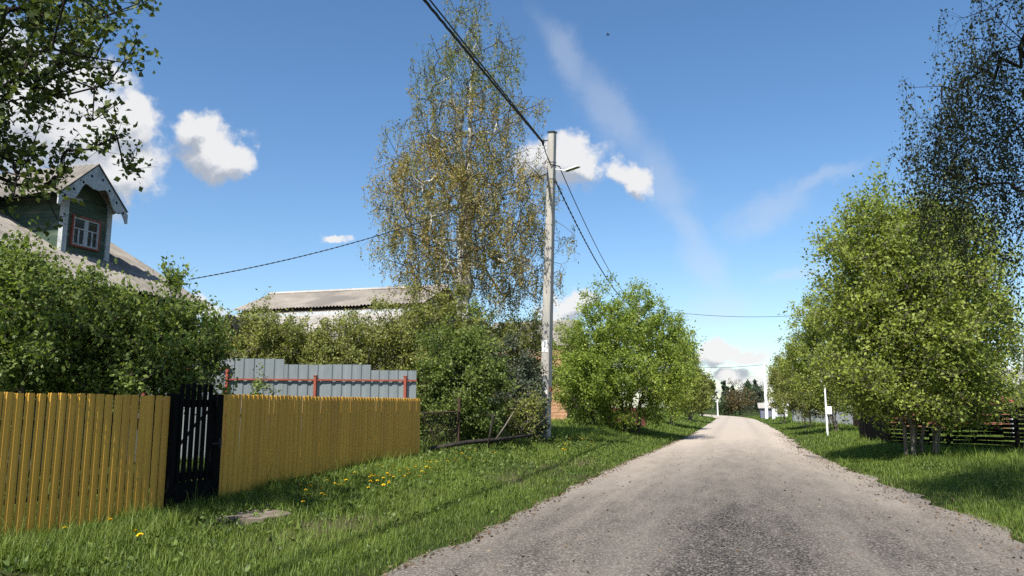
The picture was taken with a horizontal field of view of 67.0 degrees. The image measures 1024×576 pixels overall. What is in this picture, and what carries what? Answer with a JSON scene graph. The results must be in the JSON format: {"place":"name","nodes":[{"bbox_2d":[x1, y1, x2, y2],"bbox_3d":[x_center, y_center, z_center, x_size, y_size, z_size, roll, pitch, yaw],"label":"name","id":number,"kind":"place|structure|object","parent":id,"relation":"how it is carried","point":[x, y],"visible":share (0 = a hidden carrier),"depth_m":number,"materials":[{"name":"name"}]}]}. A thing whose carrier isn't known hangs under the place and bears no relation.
{"place":"outdoors","nodes":[
{"label":"outdoors","id":0,"kind":"place"},
{"bbox_2d":[0,408,1023,575],"bbox_3d":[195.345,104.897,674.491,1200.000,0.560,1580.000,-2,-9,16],"label":"ground","id":1,"kind":"structure","parent":0,"point":[744,414],"depth_m":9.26,"materials":[{"name":"green plant"}]},
{"bbox_2d":[0,0,162,240],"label":"lime tree","id":2,"kind":"object","parent":1,"relation":"on","point":[39,14],"visible":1,"depth_m":7.13,"materials":[{"name":"green plant"}]},
{"bbox_2d":[0,391,169,540],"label":"picket fence","id":3,"kind":"object","parent":1,"relation":"on","point":[13,421],"visible":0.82,"depth_m":7.78,"materials":[{"name":"paint"}]},
{"bbox_2d":[0,216,193,495],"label":"lilac bush","id":4,"kind":"object","parent":1,"relation":"on","point":[34,319],"visible":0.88,"depth_m":10.13,"materials":[{"name":"green plant"}]},
{"bbox_2d":[0,163,203,470],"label":"wooden house","id":5,"kind":"structure","parent":1,"relation":"on","point":[87,234],"depth_m":16.37,"materials":[{"name":"wood"}]},
{"bbox_2d":[18,252,243,481],"bbox_3d":[-5.313,1.155,10.943,2.832,3.636,2.384,-1,-9,4],"label":"lilac bush","id":6,"kind":"object","parent":1,"relation":"on","point":[188,349],"visible":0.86,"depth_m":10.62,"materials":[{"name":"green plant"}]},
{"bbox_2d":[163,383,223,510],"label":"gate","id":7,"kind":"structure","parent":1,"relation":"on","point":[210,472],"depth_m":9.15,"materials":[{"name":"black wood"}]},
{"bbox_2d":[216,509,291,524],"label":"concrete slab","id":8,"kind":"structure","parent":1,"relation":"on","point":[248,516],"depth_m":8.41,"materials":[{"name":"grey concrete"}]},
{"bbox_2d":[211,316,303,362],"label":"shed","id":9,"kind":"structure","parent":1,"relation":"on","point":[235,325],"depth_m":20.83,"materials":[{"name":"wood"}]},
{"bbox_2d":[217,286,314,381],"bbox_3d":[-6.737,2.070,20.515,3.059,4.336,2.969,8,-12,-41],"label":"shrub","id":10,"kind":"object","parent":1,"relation":"on","point":[259,329],"visible":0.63,"depth_m":20.17,"materials":[{"name":"green plant"}]},
{"bbox_2d":[250,362,283,394],"bbox_3d":[-4.896,2.458,15.031,0.637,2.065,0.611,-2,-9,16],"label":"sapling","id":11,"kind":"object","parent":1,"relation":"on","point":[258,386],"visible":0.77,"depth_m":15.19,"materials":[{"name":"green plant"}]},
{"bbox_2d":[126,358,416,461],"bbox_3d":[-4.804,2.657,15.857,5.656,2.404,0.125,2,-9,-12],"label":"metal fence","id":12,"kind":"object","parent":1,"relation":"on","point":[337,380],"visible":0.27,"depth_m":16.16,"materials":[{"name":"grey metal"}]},
{"bbox_2d":[219,394,419,498],"bbox_3d":[-2.800,2.610,12.595,0.123,1.681,6.356,-3,-9,16],"label":"picket fence","id":13,"kind":"object","parent":1,"relation":"on","point":[342,429],"visible":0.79,"depth_m":11.52,"materials":[{"name":"paint"}]},
{"bbox_2d":[199,284,456,422],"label":"barn","id":14,"kind":"structure","parent":1,"relation":"on","point":[322,304],"depth_m":38.13,"materials":[{"name":"beige stone"}]},
{"bbox_2d":[273,305,390,377],"bbox_3d":[-4.945,2.378,20.898,3.138,3.769,3.708,6,-11,-34],"label":"shrub","id":15,"kind":"object","parent":1,"relation":"on","point":[319,344],"visible":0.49,"depth_m":20.30,"materials":[{"name":"green plant"}]},
{"bbox_2d":[331,279,498,395],"bbox_3d":[-2.610,1.949,20.479,4.619,4.500,3.545,-2,-9,16],"label":"shrub","id":16,"kind":"object","parent":1,"relation":"on","point":[405,326],"visible":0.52,"depth_m":20.32,"materials":[{"name":"green plant"}]},
{"bbox_2d":[422,397,460,451],"bbox_3d":[-1.476,2.970,16.395,0.154,1.296,1.335,-5,-10,31],"label":"fence","id":17,"kind":"object","parent":1,"relation":"on","point":[457,421],"visible":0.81,"depth_m":16.47,"materials":[{"name":"metal"}]},
{"bbox_2d":[405,295,522,445],"bbox_3d":[-1.153,2.053,18.648,2.992,3.830,2.548,-2,-9,16],"label":"shrub","id":18,"kind":"object","parent":1,"relation":"on","point":[477,410],"visible":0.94,"depth_m":18.14,"materials":[{"name":"green plant"}]},
{"bbox_2d":[356,0,579,432],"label":"birch tree","id":19,"kind":"object","parent":1,"relation":"on","point":[470,218],"visible":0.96,"depth_m":22.13,"materials":[{"name":"green plant"}]},
{"bbox_2d":[428,434,533,450],"bbox_3d":[-0.605,3.455,17.393,0.105,0.260,3.503,-7,-11,39],"label":"fallen log","id":20,"kind":"object","parent":1,"relation":"on","point":[459,443],"visible":0.94,"depth_m":17.09,"materials":[{"name":"brown wood"}]},
{"bbox_2d":[495,412,513,439],"bbox_3d":[-0.167,3.130,17.582,0.424,0.625,0.044,0,-9,0],"label":"stick","id":21,"kind":"object","parent":20,"relation":"on","point":[504,427],"visible":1,"depth_m":17.56,"materials":[{"name":"grey wood"}]},
{"bbox_2d":[487,413,493,448],"bbox_3d":[-0.490,3.236,17.382,0.176,0.845,0.061,-2,-9,16],"label":"stake","id":22,"kind":"object","parent":1,"relation":"on","point":[490,431],"visible":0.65,"depth_m":17.37,"materials":[{"name":"grey wood"}]},
{"bbox_2d":[449,305,560,397],"bbox_3d":[-0.279,2.473,22.413,3.454,4.029,2.961,5,-10,-30],"label":"shrub","id":23,"kind":"object","parent":1,"relation":"on","point":[525,330],"visible":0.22,"depth_m":22.35,"materials":[{"name":"green plant"}]},
{"bbox_2d":[449,382,563,441],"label":"shrub","id":24,"kind":"object","parent":1,"relation":"on","point":[525,425],"visible":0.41,"depth_m":20.10,"materials":[{"name":"green plant"}]},
{"bbox_2d":[476,329,554,438],"bbox_3d":[-0.121,2.711,21.221,2.714,3.172,2.485,6,-10,-33],"label":"shrub","id":25,"kind":"object","parent":1,"relation":"on","point":[527,376],"visible":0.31,"depth_m":21.00,"materials":[{"name":"green plant"}]},
{"bbox_2d":[492,320,584,420],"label":"orange house","id":26,"kind":"structure","parent":1,"relation":"on","point":[560,414],"depth_m":45.06,"materials":[{"name":"brick"}]},
{"bbox_2d":[540,430,568,444],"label":"weed tuft","id":27,"kind":"object","parent":1,"relation":"on","point":[553,439],"visible":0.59,"depth_m":21.31,"materials":[{"name":"green plant"}]},
{"bbox_2d":[540,131,580,440],"bbox_3d":[1.114,0.088,21.441,0.727,8.957,2.219,4,-10,-24],"label":"utility pole","id":28,"kind":"object","parent":1,"relation":"on","point":[547,323],"visible":0.84,"depth_m":21.59,"materials":[{"name":"concrete"}]},
{"bbox_2d":[190,173,546,279],"bbox_3d":[-3.244,-1.738,19.972,9.181,3.560,0.032,3,-9,-18],"label":"service cable","id":29,"kind":"object","parent":28,"relation":"attached to","point":[360,240],"visible":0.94,"depth_m":19.61,"materials":[{"name":"black rubber"}]},
{"bbox_2d":[423,0,542,142],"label":"power cable","id":30,"kind":"object","parent":28,"relation":"attached to","point":[465,49],"visible":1,"depth_m":15.70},
{"bbox_2d":[429,0,544,142],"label":"communication cable","id":31,"kind":"object","parent":28,"relation":"attached to","point":[437,9],"visible":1,"depth_m":16.00,"materials":[{"name":"black rubber"}]},
{"bbox_2d":[543,144,560,168],"bbox_3d":[1.105,-3.721,21.651,0.516,0.807,0.196,-1,-9,9],"label":"jumper cable","id":32,"kind":"object","parent":28,"relation":"attached to","point":[548,158],"visible":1,"depth_m":21.61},
{"bbox_2d":[556,182,626,302],"bbox_3d":[5.312,-0.498,39.232,0.055,1.665,36.519,-2,-9,13],"label":"power cable","id":33,"kind":"object","parent":28,"relation":"attached to","point":[583,236],"visible":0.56,"depth_m":26.45,"materials":[{"name":"black rubber"}]},
{"bbox_2d":[561,170,642,305],"bbox_3d":[5.502,-0.677,39.210,0.028,1.513,36.500,-2,-9,13],"label":"communication cable","id":34,"kind":"object","parent":28,"relation":"attached to","point":[586,226],"visible":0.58,"depth_m":26.34,"materials":[{"name":"black rubber"}]},
{"bbox_2d":[551,317,632,424],"bbox_3d":[3.439,3.807,35.489,4.385,5.446,3.567,-7,-11,37],"label":"willow tree","id":35,"kind":"object","parent":1,"relation":"on","point":[563,341],"visible":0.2,"depth_m":35.47,"materials":[{"name":"green plant"}]},
{"bbox_2d":[607,407,646,425],"bbox_3d":[5.660,6.422,37.998,2.993,1.160,0.160,8,-12,-42],"label":"plank fence","id":36,"kind":"object","parent":1,"relation":"on","point":[643,422],"visible":0.12,"depth_m":38.39,"materials":[{"name":"wood"}]},
{"bbox_2d":[552,269,706,433],"bbox_3d":[4.766,2.728,33.116,7.071,7.188,7.577,-2,-9,16],"label":"willow tree","id":37,"kind":"object","parent":1,"relation":"on","point":[602,364],"visible":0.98,"depth_m":32.42,"materials":[{"name":"green plant"}]},
{"bbox_2d":[645,321,705,425],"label":"willow tree","id":38,"kind":"object","parent":1,"relation":"on","point":[688,398],"visible":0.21,"depth_m":46.56,"materials":[{"name":"green plant"}]},
{"bbox_2d":[677,353,712,420],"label":"willow tree","id":39,"kind":"object","parent":1,"relation":"on","point":[703,392],"visible":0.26,"depth_m":65.63,"materials":[{"name":"green plant"}]},
{"bbox_2d":[694,369,716,416],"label":"willow tree","id":40,"kind":"object","parent":1,"relation":"on","point":[710,384],"visible":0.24,"depth_m":92.47,"materials":[{"name":"green plant"}]},
{"bbox_2d":[710,395,743,415],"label":"tree","id":41,"kind":"object","parent":1,"relation":"on","point":[723,409],"visible":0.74,"depth_m":124.53,"materials":[{"name":"green plant"}]},
{"bbox_2d":[722,378,758,414],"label":"tree","id":42,"kind":"object","parent":1,"relation":"on","point":[738,397],"visible":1,"depth_m":121.75,"materials":[{"name":"brown plant"}]},
{"bbox_2d":[738,381,763,413],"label":"tree","id":43,"kind":"object","parent":1,"relation":"on","point":[744,386],"visible":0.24,"depth_m":149.79,"materials":[{"name":"green plant"}]},
{"bbox_2d":[744,383,770,413],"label":"tree","id":44,"kind":"object","parent":1,"relation":"on","point":[759,391],"visible":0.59,"depth_m":139.70,"materials":[{"name":"green plant"}]},
{"bbox_2d":[757,403,771,418],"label":"grey shed","id":45,"kind":"structure","parent":1,"relation":"on","point":[761,406],"depth_m":89.35,"materials":[{"name":"stone"}]},
{"bbox_2d":[763,362,768,418],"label":"utility pole","id":46,"kind":"object","parent":1,"relation":"on","point":[765,392],"visible":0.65,"depth_m":83.40,"materials":[{"name":"concrete"}]},
{"bbox_2d":[703,365,756,367],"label":"crossing cable","id":47,"kind":"object","parent":46,"relation":"attached to","point":[724,367],"visible":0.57,"depth_m":83.95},
{"bbox_2d":[771,390,774,419],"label":"lamp post","id":48,"kind":"object","parent":1,"relation":"on","point":[773,413],"visible":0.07,"depth_m":77.78,"materials":[{"name":"concrete"}]},
{"bbox_2d":[765,336,792,423],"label":"roadside bush","id":49,"kind":"object","parent":1,"relation":"on","point":[771,383],"visible":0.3,"depth_m":60.94,"materials":[{"name":"green plant"}]},
{"bbox_2d":[771,402,788,416],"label":"white house","id":50,"kind":"structure","parent":1,"relation":"on","point":[778,414],"depth_m":86.03,"materials":[{"name":"paint"}]},
{"bbox_2d":[766,343,837,427],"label":"roadside bush","id":51,"kind":"object","parent":1,"relation":"on","point":[789,398],"visible":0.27,"depth_m":44.65,"materials":[{"name":"green plant"}]},
{"bbox_2d":[589,379,1023,410],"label":"forest","id":52,"kind":"object","parent":1,"relation":"on","point":[724,387],"visible":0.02,"depth_m":251.45,"materials":[{"name":"green plant"}]},
{"bbox_2d":[770,278,856,431],"bbox_3d":[15.037,3.093,36.625,4.648,7.816,4.206,5,-10,-28],"label":"roadside bush","id":53,"kind":"object","parent":1,"relation":"on","point":[805,338],"visible":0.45,"depth_m":36.53,"materials":[{"name":"green plant"}]},
{"bbox_2d":[792,410,852,424],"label":"board fence","id":54,"kind":"object","parent":1,"relation":"on","point":[838,419],"visible":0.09,"depth_m":51.01,"materials":[{"name":"white paint"}]},
{"bbox_2d":[820,380,831,434],"bbox_3d":[14.004,5.424,34.377,0.380,2.719,0.200,-2,-9,16],"label":"service post","id":55,"kind":"object","parent":1,"relation":"on","point":[828,411],"visible":0.72,"depth_m":34.29,"materials":[{"name":"metal"}]},
{"bbox_2d":[858,403,886,442],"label":"dark gate","id":56,"kind":"structure","parent":1,"relation":"on","point":[869,430],"depth_m":27.23,"materials":[{"name":"black wood"}]},
{"bbox_2d":[778,159,1023,456],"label":"cherry tree","id":57,"kind":"object","parent":1,"relation":"on","point":[897,321],"visible":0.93,"depth_m":18.54,"materials":[{"name":"green plant"}]},
{"bbox_2d":[852,396,1013,428],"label":"red shed","id":58,"kind":"structure","parent":1,"relation":"on","point":[856,422],"depth_m":40.66,"materials":[{"name":"brown wood"}]},
{"bbox_2d":[872,0,1023,336],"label":"weeping birch","id":59,"kind":"object","parent":1,"relation":"on","point":[960,170],"visible":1,"depth_m":10.35,"materials":[{"name":"green plant"}]},
{"bbox_2d":[885,405,1023,450],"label":"slat fence","id":60,"kind":"object","parent":1,"relation":"on","point":[1017,436],"visible":0.41,"depth_m":21.55,"materials":[{"name":"black wood"}]},
{"bbox_2d":[992,381,1023,419],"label":"hedge bush","id":61,"kind":"object","parent":1,"relation":"on","point":[1020,403],"visible":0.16,"depth_m":59.69,"materials":[{"name":"green plant"}]},
{"bbox_2d":[999,300,1023,405],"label":"young tree","id":62,"kind":"object","parent":1,"relation":"on","point":[1017,361],"visible":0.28,"depth_m":42.03,"materials":[{"name":"green plant"}]},
{"bbox_2d":[0,0,1023,407],"label":"sky","id":63,"kind":"structure","parent":0,"point":[704,136],"materials":[{"name":"blue"}]},
{"bbox_2d":[372,432,1023,575],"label":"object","id":64,"kind":"object","parent":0,"point":[405,566],"visible":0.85,"depth_m":11.13,"materials":[{"name":"grey gravel"}]},
{"bbox_2d":[382,414,1023,575],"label":"road","id":65,"kind":"structure","parent":0,"point":[882,544],"depth_m":8.81,"materials":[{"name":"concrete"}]},
{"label":"utility pole","id":66,"kind":"object","parent":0,"visible":0},
{"bbox_2d":[651,309,794,316],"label":"crossing cable","id":67,"kind":"object","parent":66,"relation":"attached to","point":[727,316],"visible":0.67,"depth_m":57.36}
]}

